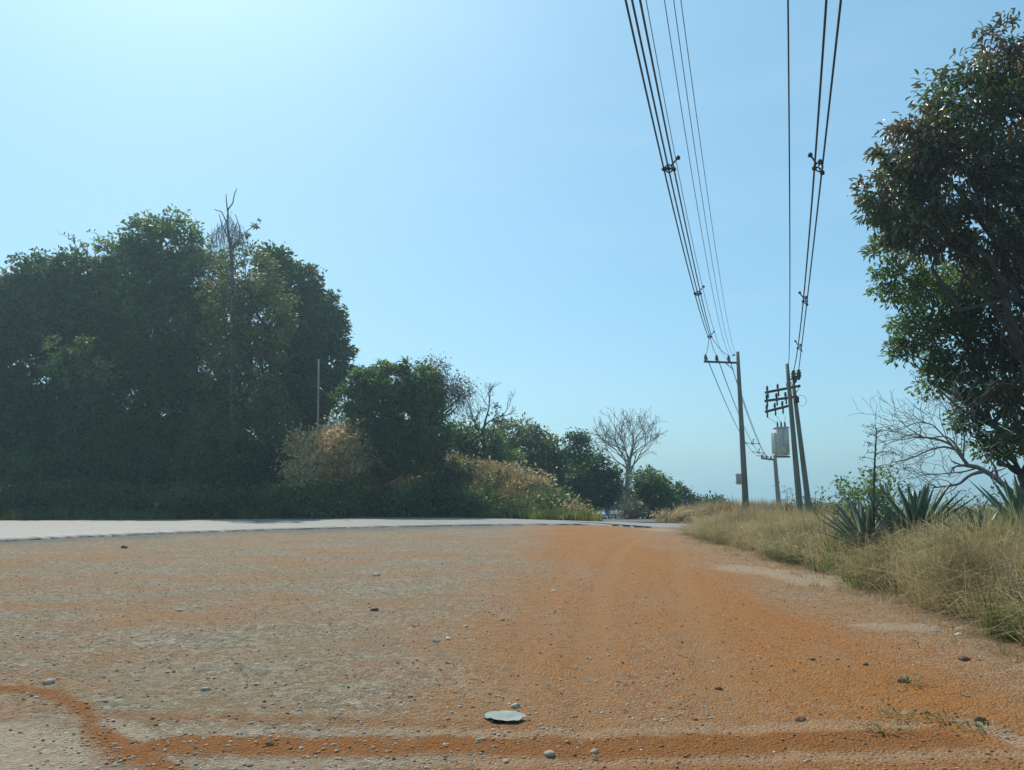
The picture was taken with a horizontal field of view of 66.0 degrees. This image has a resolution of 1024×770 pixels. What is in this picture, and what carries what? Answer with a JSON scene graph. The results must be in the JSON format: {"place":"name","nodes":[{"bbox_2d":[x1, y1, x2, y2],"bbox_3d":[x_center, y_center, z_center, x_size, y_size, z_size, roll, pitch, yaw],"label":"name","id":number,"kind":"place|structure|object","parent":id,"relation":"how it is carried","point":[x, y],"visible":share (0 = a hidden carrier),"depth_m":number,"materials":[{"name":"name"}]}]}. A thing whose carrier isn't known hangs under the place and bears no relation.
{"place":"outdoors","nodes":[
{"label":"outdoors","id":0,"kind":"place"},
{"bbox_2d":[0,517,688,541],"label":"road","id":1,"kind":"structure","parent":0,"point":[18,530],"depth_m":34.16,"materials":[{"name":"asphalt"}]},
{"bbox_2d":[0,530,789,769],"bbox_3d":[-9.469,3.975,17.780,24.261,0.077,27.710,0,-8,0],"label":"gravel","id":2,"kind":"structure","parent":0,"point":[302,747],"depth_m":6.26,"materials":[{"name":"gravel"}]},
{"bbox_2d":[0,444,1023,769],"bbox_3d":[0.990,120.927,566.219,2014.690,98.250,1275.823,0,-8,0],"label":"ground","id":3,"kind":"structure","parent":0,"point":[690,604],"depth_m":7.59,"materials":[{"name":"soil"}]},
{"bbox_2d":[42,678,54,684],"bbox_3d":[-3.880,2.495,6.600,0.095,0.076,0.080,-6,-10,38],"label":"stone","id":4,"kind":"object","parent":3,"relation":"on","point":[48,681],"visible":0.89,"depth_m":6.58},
{"bbox_2d":[0,230,128,477],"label":"vine covered tree","id":5,"kind":"object","parent":3,"relation":"on","point":[34,309],"visible":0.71,"depth_m":52.70,"materials":[{"name":"green plant"}]},
{"bbox_2d":[36,333,128,488],"bbox_3d":[-26.239,1.838,47.898,5.629,10.076,2.803,2,-8,-14],"label":"young tree","id":6,"kind":"object","parent":3,"relation":"on","point":[55,359],"visible":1,"depth_m":47.84,"materials":[{"name":"green plant"}]},
{"bbox_2d":[57,475,167,517],"bbox_3d":[-21.973,6.672,43.118,5.899,3.544,5.291,0,-8,0],"label":"bank shrub","id":7,"kind":"object","parent":3,"relation":"on","point":[132,493],"visible":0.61,"depth_m":42.67,"materials":[{"name":"green plant"}]},
{"bbox_2d":[44,204,258,480],"bbox_3d":[-24.605,-1.291,56.040,15.138,23.318,10.740,0,-8,0],"label":"tall tree","id":8,"kind":"object","parent":3,"relation":"on","point":[161,366],"visible":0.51,"depth_m":53.88,"materials":[{"name":"green plant"}]},
{"bbox_2d":[107,474,223,518],"bbox_3d":[-18.819,6.621,43.602,5.651,3.432,4.618,-2,-8,16],"label":"bank shrub","id":9,"kind":"object","parent":3,"relation":"on","point":[155,504],"visible":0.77,"depth_m":43.03,"materials":[{"name":"green plant"}]},
{"bbox_2d":[182,478,270,518],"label":"bank shrub","id":10,"kind":"object","parent":3,"relation":"on","point":[226,505],"visible":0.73,"depth_m":43.42,"materials":[{"name":"green plant"}]},
{"bbox_2d":[205,188,260,482],"bbox_3d":[-18.347,-2.754,50.038,3.122,20.130,3.838,7,-10,-42],"label":"dead tree","id":11,"kind":"object","parent":3,"relation":"on","point":[230,239],"visible":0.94,"depth_m":50.25,"materials":[{"name":"grey plant"}]},
{"bbox_2d":[172,236,315,495],"bbox_3d":[-16.804,-0.254,50.451,8.480,19.024,8.230,0,-8,0],"label":"vine covered tree","id":12,"kind":"object","parent":3,"relation":"on","point":[248,405],"visible":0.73,"depth_m":49.62,"materials":[{"name":"green plant"}]},
{"bbox_2d":[212,431,294,496],"bbox_3d":[-15.685,5.210,48.586,5.450,4.878,5.669,0,-8,0],"label":"bank shrub","id":13,"kind":"object","parent":3,"relation":"on","point":[260,468],"visible":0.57,"depth_m":47.81,"materials":[{"name":"green plant"}]},
{"bbox_2d":[235,476,313,517],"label":"bank shrub","id":14,"kind":"object","parent":3,"relation":"on","point":[269,495],"visible":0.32,"depth_m":43.80,"materials":[{"name":"green plant"}]},
{"bbox_2d":[0,470,578,520],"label":"green grass","id":15,"kind":"structure","parent":3,"relation":"on","point":[82,514],"depth_m":42.05,"materials":[{"name":"plant"}]},
{"bbox_2d":[269,421,338,517],"bbox_3d":[-11.522,4.895,43.971,3.627,5.742,4.059,-4,-9,31],"label":"bank shrub","id":16,"kind":"object","parent":3,"relation":"on","point":[305,473],"visible":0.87,"depth_m":43.68,"materials":[{"name":"green plant"}]},
{"bbox_2d":[249,239,360,465],"bbox_3d":[-15.611,-0.610,58.702,8.689,20.774,8.111,0,-8,0],"label":"broadleaf tree","id":17,"kind":"object","parent":3,"relation":"on","point":[322,329],"visible":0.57,"depth_m":57.45,"materials":[{"name":"green plant"}]},
{"bbox_2d":[267,475,368,518],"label":"bank shrub","id":18,"kind":"object","parent":3,"relation":"on","point":[330,505],"visible":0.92,"depth_m":42.47,"materials":[{"name":"green plant"}]},
{"bbox_2d":[315,359,327,515],"bbox_3d":[-10.727,3.038,44.652,0.941,9.189,0.192,-3,-8,25],"label":"post","id":19,"kind":"object","parent":3,"relation":"on","point":[318,387],"visible":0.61,"depth_m":44.96,"materials":[{"name":"grey wood"}]},
{"bbox_2d":[26,554,629,769],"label":"loose rubble","id":20,"kind":"object","parent":3,"relation":"on","point":[258,683],"visible":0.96,"depth_m":7.18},
{"bbox_2d":[319,409,359,440],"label":"bank shrub","id":21,"kind":"object","parent":3,"relation":"on","point":[333,418],"visible":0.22,"depth_m":49.79,"materials":[{"name":"beige plant"}]},
{"bbox_2d":[306,414,380,506],"bbox_3d":[-9.710,4.845,45.196,4.440,6.096,4.366,0,-8,0],"label":"bank shrub","id":22,"kind":"object","parent":3,"relation":"on","point":[342,459],"visible":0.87,"depth_m":44.83,"materials":[{"name":"brown plant"}]},
{"bbox_2d":[320,476,384,516],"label":"bank shrub","id":23,"kind":"object","parent":3,"relation":"on","point":[359,491],"visible":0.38,"depth_m":45.21,"materials":[{"name":"green plant"}]},
{"bbox_2d":[327,358,455,516],"bbox_3d":[-7.193,3.043,46.836,7.731,9.749,5.057,0,-8,0],"label":"vine covered tree","id":24,"kind":"object","parent":3,"relation":"on","point":[368,391],"visible":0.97,"depth_m":46.26,"materials":[{"name":"green plant"}]},
{"bbox_2d":[356,474,441,517],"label":"bank shrub","id":25,"kind":"object","parent":3,"relation":"on","point":[404,494],"visible":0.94,"depth_m":44.65,"materials":[{"name":"green plant"}]},
{"bbox_2d":[243,427,571,504],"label":"tan grass","id":26,"kind":"structure","parent":3,"relation":"on","point":[370,478],"depth_m":47.62,"materials":[{"name":"plant"}]},
{"bbox_2d":[397,469,452,508],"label":"bank shrub","id":27,"kind":"object","parent":3,"relation":"on","point":[420,480],"visible":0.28,"depth_m":46.83,"materials":[{"name":"green plant"}]},
{"bbox_2d":[245,474,608,520],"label":"yellow grass","id":28,"kind":"structure","parent":3,"relation":"on","point":[583,515],"depth_m":42.40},
{"bbox_2d":[407,473,466,517],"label":"bank shrub","id":29,"kind":"object","parent":3,"relation":"on","point":[442,494],"visible":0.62,"depth_m":45.56,"materials":[{"name":"green plant"}]},
{"bbox_2d":[424,455,469,487],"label":"bank shrub","id":30,"kind":"object","parent":3,"relation":"on","point":[453,466],"visible":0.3,"depth_m":47.94,"materials":[{"name":"green plant"}]},
{"bbox_2d":[408,352,486,492],"bbox_3d":[-4.380,2.445,48.210,5.077,9.389,4.664,3,-8,-23],"label":"drooping tree","id":31,"kind":"object","parent":3,"relation":"on","point":[452,392],"visible":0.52,"depth_m":48.01,"materials":[{"name":"green plant"}]},
{"bbox_2d":[443,451,482,485],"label":"bank shrub","id":32,"kind":"object","parent":3,"relation":"on","point":[461,471],"visible":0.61,"depth_m":48.25,"materials":[{"name":"green plant"}]},
{"bbox_2d":[434,484,495,517],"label":"bank shrub","id":33,"kind":"object","parent":3,"relation":"on","point":[458,508],"visible":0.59,"depth_m":44.97,"materials":[{"name":"green plant"}]},
{"bbox_2d":[460,453,501,469],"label":"bank shrub","id":34,"kind":"object","parent":3,"relation":"on","point":[482,462],"visible":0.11,"depth_m":50.01,"materials":[{"name":"beige plant"}]},
{"bbox_2d":[460,484,505,516],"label":"bank shrub","id":35,"kind":"object","parent":3,"relation":"on","point":[483,499],"visible":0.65,"depth_m":45.01,"materials":[{"name":"green plant"}]},
{"bbox_2d":[456,381,517,458],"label":"bare tree","id":36,"kind":"object","parent":3,"relation":"on","point":[488,415],"visible":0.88,"depth_m":54.09,"materials":[{"name":"grey plant"}]},
{"bbox_2d":[442,415,535,472],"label":"leafy tree","id":37,"kind":"object","parent":3,"relation":"on","point":[466,444],"visible":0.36,"depth_m":53.23,"materials":[{"name":"green plant"}]},
{"bbox_2d":[4,541,975,769],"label":"pale pebbles","id":38,"kind":"object","parent":3,"relation":"on","point":[484,668],"visible":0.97,"depth_m":7.66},
{"bbox_2d":[474,467,514,490],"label":"bank shrub","id":39,"kind":"object","parent":3,"relation":"on","point":[487,475],"visible":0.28,"depth_m":47.30,"materials":[{"name":"green plant"}]},
{"bbox_2d":[484,710,525,720],"bbox_3d":[-0.066,2.332,5.546,0.314,0.031,0.233,-7,-10,41],"label":"plastic scrap","id":40,"kind":"object","parent":3,"relation":"on","point":[504,715],"visible":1,"depth_m":5.57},
{"bbox_2d":[489,493,533,518],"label":"bank shrub","id":41,"kind":"object","parent":3,"relation":"on","point":[504,505],"visible":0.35,"depth_m":43.77,"materials":[{"name":"green plant"}]},
{"bbox_2d":[0,532,1023,769],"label":"soil crumbs","id":42,"kind":"object","parent":3,"relation":"on","point":[394,758],"visible":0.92,"depth_m":7.08,"materials":[{"name":"soil"}]},
{"bbox_2d":[490,460,534,474],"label":"bank shrub","id":43,"kind":"object","parent":3,"relation":"on","point":[514,465],"visible":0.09,"depth_m":48.92,"materials":[{"name":"beige plant"}]},
{"bbox_2d":[478,412,558,482],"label":"leafy tree","id":44,"kind":"object","parent":3,"relation":"on","point":[520,437],"visible":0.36,"depth_m":59.08,"materials":[{"name":"green plant"}]},
{"bbox_2d":[39,698,1020,769],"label":"red crumbs","id":45,"kind":"object","parent":3,"relation":"on","point":[634,766],"visible":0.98,"depth_m":4.88,"materials":[{"name":"soil"}]},
{"bbox_2d":[503,462,557,490],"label":"bank shrub","id":46,"kind":"object","parent":3,"relation":"on","point":[536,480],"visible":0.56,"depth_m":46.47,"materials":[{"name":"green plant"}]},
{"bbox_2d":[518,486,558,512],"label":"bank shrub","id":47,"kind":"object","parent":3,"relation":"on","point":[542,501],"visible":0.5,"depth_m":42.97,"materials":[{"name":"green plant"}]},
{"bbox_2d":[544,750,554,756],"bbox_3d":[0.226,2.234,4.775,0.069,0.041,0.062,0,-8,0],"label":"stone","id":48,"kind":"object","parent":3,"relation":"on","point":[549,753],"visible":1,"depth_m":4.76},
{"bbox_2d":[532,480,569,499],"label":"bank shrub","id":49,"kind":"object","parent":3,"relation":"on","point":[553,490],"visible":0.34,"depth_m":44.90,"materials":[{"name":"green plant"}]},
{"bbox_2d":[532,433,578,491],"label":"leafy tree","id":50,"kind":"object","parent":3,"relation":"on","point":[560,460],"visible":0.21,"depth_m":60.65,"materials":[{"name":"green plant"}]},
{"bbox_2d":[537,486,582,506],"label":"bank shrub","id":51,"kind":"object","parent":3,"relation":"on","point":[562,497],"visible":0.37,"depth_m":43.40,"materials":[{"name":"green plant"}]},
{"bbox_2d":[554,493,595,511],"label":"bank shrub","id":52,"kind":"object","parent":3,"relation":"on","point":[576,504],"visible":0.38,"depth_m":42.01,"materials":[{"name":"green plant"}]},
{"bbox_2d":[562,427,598,472],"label":"leafy tree","id":53,"kind":"object","parent":3,"relation":"on","point":[579,439],"visible":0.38,"depth_m":59.54,"materials":[{"name":"green plant"}]},
{"bbox_2d":[556,447,629,512],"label":"shady tree","id":54,"kind":"object","parent":3,"relation":"on","point":[586,482],"visible":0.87,"depth_m":56.85,"materials":[{"name":"green plant"}]},
{"bbox_2d":[603,482,644,518],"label":"tree","id":55,"kind":"object","parent":3,"relation":"on","point":[607,511],"visible":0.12,"depth_m":116.92,"materials":[{"name":"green plant"}]},
{"bbox_2d":[583,407,667,517],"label":"bare tree","id":56,"kind":"object","parent":3,"relation":"on","point":[629,469],"visible":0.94,"depth_m":65.31,"materials":[{"name":"grey plant"}]},
{"bbox_2d":[606,493,655,518],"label":"roadside shrub","id":57,"kind":"object","parent":3,"relation":"on","point":[631,512],"visible":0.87,"depth_m":49.26,"materials":[{"name":"green plant"}]},
{"bbox_2d":[627,464,682,518],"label":"leafy tree","id":58,"kind":"object","parent":3,"relation":"on","point":[653,488],"visible":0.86,"depth_m":54.96,"materials":[{"name":"green plant"}]},
{"bbox_2d":[650,503,709,520],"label":"roadside shrub","id":59,"kind":"object","parent":3,"relation":"on","point":[676,516],"visible":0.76,"depth_m":39.28,"materials":[{"name":"beige plant"}]},
{"bbox_2d":[664,480,697,509],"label":"leafy tree","id":60,"kind":"object","parent":3,"relation":"on","point":[684,490],"visible":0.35,"depth_m":57.04,"materials":[{"name":"green plant"}]},
{"bbox_2d":[682,490,727,505],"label":"bush","id":61,"kind":"object","parent":3,"relation":"on","point":[699,498],"visible":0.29,"depth_m":70.94,"materials":[{"name":"green plant"}]},
{"bbox_2d":[704,352,748,509],"bbox_3d":[10.830,2.365,39.877,2.174,8.264,0.412,1,-8,-11],"label":"utility pole","id":62,"kind":"object","parent":3,"relation":"on","point":[741,479],"visible":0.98,"depth_m":39.93,"materials":[{"name":"concrete"}]},
{"bbox_2d":[646,0,730,359],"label":"thin wire","id":63,"kind":"object","parent":62,"relation":"attached to","point":[675,157],"visible":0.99,"depth_m":14.12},
{"bbox_2d":[664,0,732,355],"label":"thin wire","id":64,"kind":"object","parent":62,"relation":"attached to","point":[688,152],"visible":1,"depth_m":14.23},
{"bbox_2d":[673,0,733,354],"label":"thin wire","id":65,"kind":"object","parent":62,"relation":"attached to","point":[695,151],"visible":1,"depth_m":14.23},
{"bbox_2d":[680,0,733,348],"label":"thin wire","id":66,"kind":"object","parent":62,"relation":"attached to","point":[700,143],"visible":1,"depth_m":14.40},
{"bbox_2d":[707,358,757,455],"bbox_3d":[21.523,4.195,72.385,0.040,3.004,69.414,-3,-8,19],"label":"power cable","id":67,"kind":"object","parent":62,"relation":"attached to","point":[726,404],"visible":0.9,"depth_m":50.19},
{"bbox_2d":[718,359,761,455],"bbox_3d":[22.124,4.230,72.446,0.040,3.056,69.297,-3,-8,19],"label":"power cable","id":68,"kind":"object","parent":62,"relation":"attached to","point":[734,403],"visible":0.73,"depth_m":49.03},
{"bbox_2d":[761,454,780,503],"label":"utility pole","id":69,"kind":"object","parent":3,"relation":"on","point":[776,480],"visible":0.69,"depth_m":104.12,"materials":[{"name":"concrete"}]},
{"bbox_2d":[775,482,797,511],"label":"sapling","id":70,"kind":"object","parent":3,"relation":"on","point":[787,499],"visible":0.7,"depth_m":31.61,"materials":[{"name":"green plant"}]},
{"bbox_2d":[764,382,811,513],"bbox_3d":[12.767,3.203,36.085,2.318,6.758,0.611,3,-8,-22],"label":"utility pole","id":71,"kind":"object","parent":3,"relation":"on","point":[795,397],"visible":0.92,"depth_m":36.32,"materials":[{"name":"concrete"}]},
{"bbox_2d":[771,421,789,457],"bbox_3d":[12.260,2.459,35.782,0.810,1.670,0.670,0,-8,0],"label":"transformer","id":72,"kind":"object","parent":71,"relation":"attached to","point":[780,441],"visible":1,"depth_m":35.61,"materials":[{"name":"metal"}]},
{"bbox_2d":[785,364,802,512],"bbox_3d":[12.623,2.712,34.912,0.667,7.409,0.360,0,-8,0],"label":"utility pole","id":73,"kind":"object","parent":3,"relation":"on","point":[797,481],"visible":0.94,"depth_m":34.91,"materials":[{"name":"concrete"}]},
{"bbox_2d":[787,0,789,365],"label":"power cable","id":74,"kind":"object","parent":73,"relation":"attached to","point":[789,153],"visible":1,"depth_m":13.92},
{"bbox_2d":[793,0,827,371],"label":"power cable","id":75,"kind":"object","parent":73,"relation":"attached to","point":[822,55],"visible":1,"depth_m":14.38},
{"bbox_2d":[808,152,824,174],"bbox_3d":[6.027,-4.367,15.662,0.260,0.540,0.971,-5,-9,35],"label":"cable spacer","id":76,"kind":"object","parent":75,"relation":"attached to","point":[819,162],"visible":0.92,"depth_m":15.69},
{"bbox_2d":[798,0,841,370],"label":"power cable","id":77,"kind":"object","parent":73,"relation":"attached to","point":[835,49],"visible":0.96,"depth_m":14.64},
{"bbox_2d":[805,486,823,521],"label":"sapling","id":78,"kind":"object","parent":3,"relation":"on","point":[820,498],"visible":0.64,"depth_m":21.79,"materials":[{"name":"green plant"}]},
{"bbox_2d":[674,496,962,519],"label":"dry grass","id":79,"kind":"structure","parent":3,"relation":"on","point":[710,507],"depth_m":40.08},
{"bbox_2d":[792,490,870,511],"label":"verge bush","id":80,"kind":"object","parent":3,"relation":"on","point":[835,495],"visible":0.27,"depth_m":39.47,"materials":[{"name":"green plant"}]},
{"bbox_2d":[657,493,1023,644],"bbox_3d":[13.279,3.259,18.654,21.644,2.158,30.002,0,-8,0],"label":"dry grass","id":81,"kind":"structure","parent":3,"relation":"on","point":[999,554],"depth_m":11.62,"materials":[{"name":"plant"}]},
{"bbox_2d":[823,487,889,539],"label":"sapling","id":82,"kind":"object","parent":3,"relation":"on","point":[848,509],"visible":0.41,"depth_m":16.19,"materials":[{"name":"green plant"}]},
{"bbox_2d":[815,494,905,547],"bbox_3d":[6.800,2.662,15.324,1.805,1.063,1.978,0,-8,0],"label":"agave","id":83,"kind":"object","parent":3,"relation":"on","point":[861,517],"visible":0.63,"depth_m":15.10,"materials":[{"name":"plant"}]},
{"bbox_2d":[821,460,913,513],"bbox_3d":[8.485,2.864,18.782,1.985,2.151,1.595,6,-10,-39],"label":"verge bush","id":84,"kind":"object","parent":3,"relation":"on","point":[870,488],"visible":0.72,"depth_m":18.79,"materials":[{"name":"green plant"}]},
{"bbox_2d":[859,424,896,548],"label":"flower stalk","id":85,"kind":"object","parent":3,"relation":"on","point":[873,496],"visible":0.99,"depth_m":15.08,"materials":[{"name":"green plant"}]},
{"bbox_2d":[852,718,916,735],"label":"weed tuft","id":86,"kind":"object","parent":3,"relation":"on","point":[883,727],"visible":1,"depth_m":5.22,"materials":[{"name":"green plant"}]},
{"bbox_2d":[871,501,903,536],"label":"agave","id":87,"kind":"object","parent":3,"relation":"on","point":[879,518],"visible":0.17,"depth_m":15.28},
{"bbox_2d":[868,706,930,722],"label":"weed tuft","id":88,"kind":"object","parent":3,"relation":"on","point":[892,709],"visible":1,"depth_m":5.58,"materials":[{"name":"green plant"}]},
{"bbox_2d":[880,675,933,684],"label":"weed tuft","id":89,"kind":"object","parent":3,"relation":"on","point":[915,679],"visible":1,"depth_m":6.54,"materials":[{"name":"green plant"}]},
{"bbox_2d":[856,483,979,533],"bbox_3d":[7.502,2.274,14.335,2.020,1.076,2.127,0,-8,0],"label":"agave","id":90,"kind":"object","parent":3,"relation":"on","point":[915,502],"visible":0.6,"depth_m":14.15,"materials":[{"name":"plant"}]},
{"bbox_2d":[847,7,1023,460],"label":"broadleaf tree","id":91,"kind":"object","parent":3,"relation":"on","point":[987,172],"visible":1,"depth_m":18.41,"materials":[{"name":"green plant"}]},
{"bbox_2d":[857,228,1023,493],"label":"feathery tree","id":92,"kind":"object","parent":3,"relation":"on","point":[967,325],"visible":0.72,"depth_m":20.04,"materials":[{"name":"green plant"}]},
{"bbox_2d":[910,710,973,724],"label":"weed tuft","id":93,"kind":"object","parent":3,"relation":"on","point":[955,713],"visible":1,"depth_m":5.49,"materials":[{"name":"green plant"}]},
{"bbox_2d":[957,655,970,660],"bbox_3d":[4.268,2.579,7.426,0.106,0.068,0.086,0,-8,0],"label":"stone","id":94,"kind":"object","parent":3,"relation":"on","point":[963,658],"visible":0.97,"depth_m":7.40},
{"bbox_2d":[928,481,1012,520],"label":"verge bush","id":95,"kind":"object","parent":3,"relation":"on","point":[975,504],"visible":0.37,"depth_m":16.82,"materials":[{"name":"green plant"}]},
{"bbox_2d":[937,507,1006,536],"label":"agave","id":96,"kind":"object","parent":3,"relation":"on","point":[981,517],"visible":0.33,"depth_m":11.97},
{"bbox_2d":[941,719,1019,734],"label":"weed tuft","id":97,"kind":"object","parent":3,"relation":"on","point":[984,723],"visible":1,"depth_m":5.28,"materials":[{"name":"green plant"}]},
{"bbox_2d":[954,474,1023,524],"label":"agave","id":98,"kind":"object","parent":3,"relation":"on","point":[1017,496],"visible":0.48,"depth_m":12.72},
{"bbox_2d":[0,0,1023,518],"label":"sky","id":99,"kind":"structure","parent":0,"point":[481,185],"materials":[{"name":"blue"}]},
{"bbox_2d":[603,519,692,521],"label":"side road","id":100,"kind":"structure","parent":0,"point":[626,520],"depth_m":40.03,"materials":[{"name":"asphalt"}]},
{"bbox_2d":[681,537,1023,691],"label":"short grass","id":101,"kind":"structure","parent":0,"point":[1001,649],"depth_m":11.77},
{"bbox_2d":[746,501,1023,644],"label":"green grass","id":102,"kind":"structure","parent":0,"point":[990,624],"depth_m":13.27,"materials":[{"name":"plant"}]},
{"bbox_2d":[839,363,1013,514],"bbox_3d":[8.180,1.015,15.328,3.276,3.071,2.454,0,-8,0],"label":"bare tree","id":103,"kind":"object","parent":102,"relation":"on","point":[982,470],"visible":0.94,"depth_m":15.39,"materials":[{"name":"grey plant"}]},
{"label":"cable lead","id":104,"kind":"object","parent":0,"visible":0},
{"bbox_2d":[624,0,708,338],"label":"power cable","id":105,"kind":"object","parent":104,"relation":"attached to","point":[634,39],"visible":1,"depth_m":14.49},
{"bbox_2d":[662,155,679,172],"bbox_3d":[3.248,-4.559,16.305,0.445,0.381,0.238,3,-8,-22],"label":"cable spacer","id":106,"kind":"object","parent":105,"relation":"attached to","point":[666,169],"visible":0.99,"depth_m":16.29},
{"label":"cable lead","id":107,"kind":"object","parent":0,"visible":0},
{"bbox_2d":[631,0,709,335],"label":"power cable","id":108,"kind":"object","parent":107,"relation":"attached to","point":[640,39],"visible":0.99,"depth_m":14.62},
{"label":"cable lead","id":109,"kind":"object","parent":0,"visible":0},
{"bbox_2d":[639,0,711,335],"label":"power cable","id":110,"kind":"object","parent":109,"relation":"attached to","point":[645,28],"visible":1,"depth_m":14.59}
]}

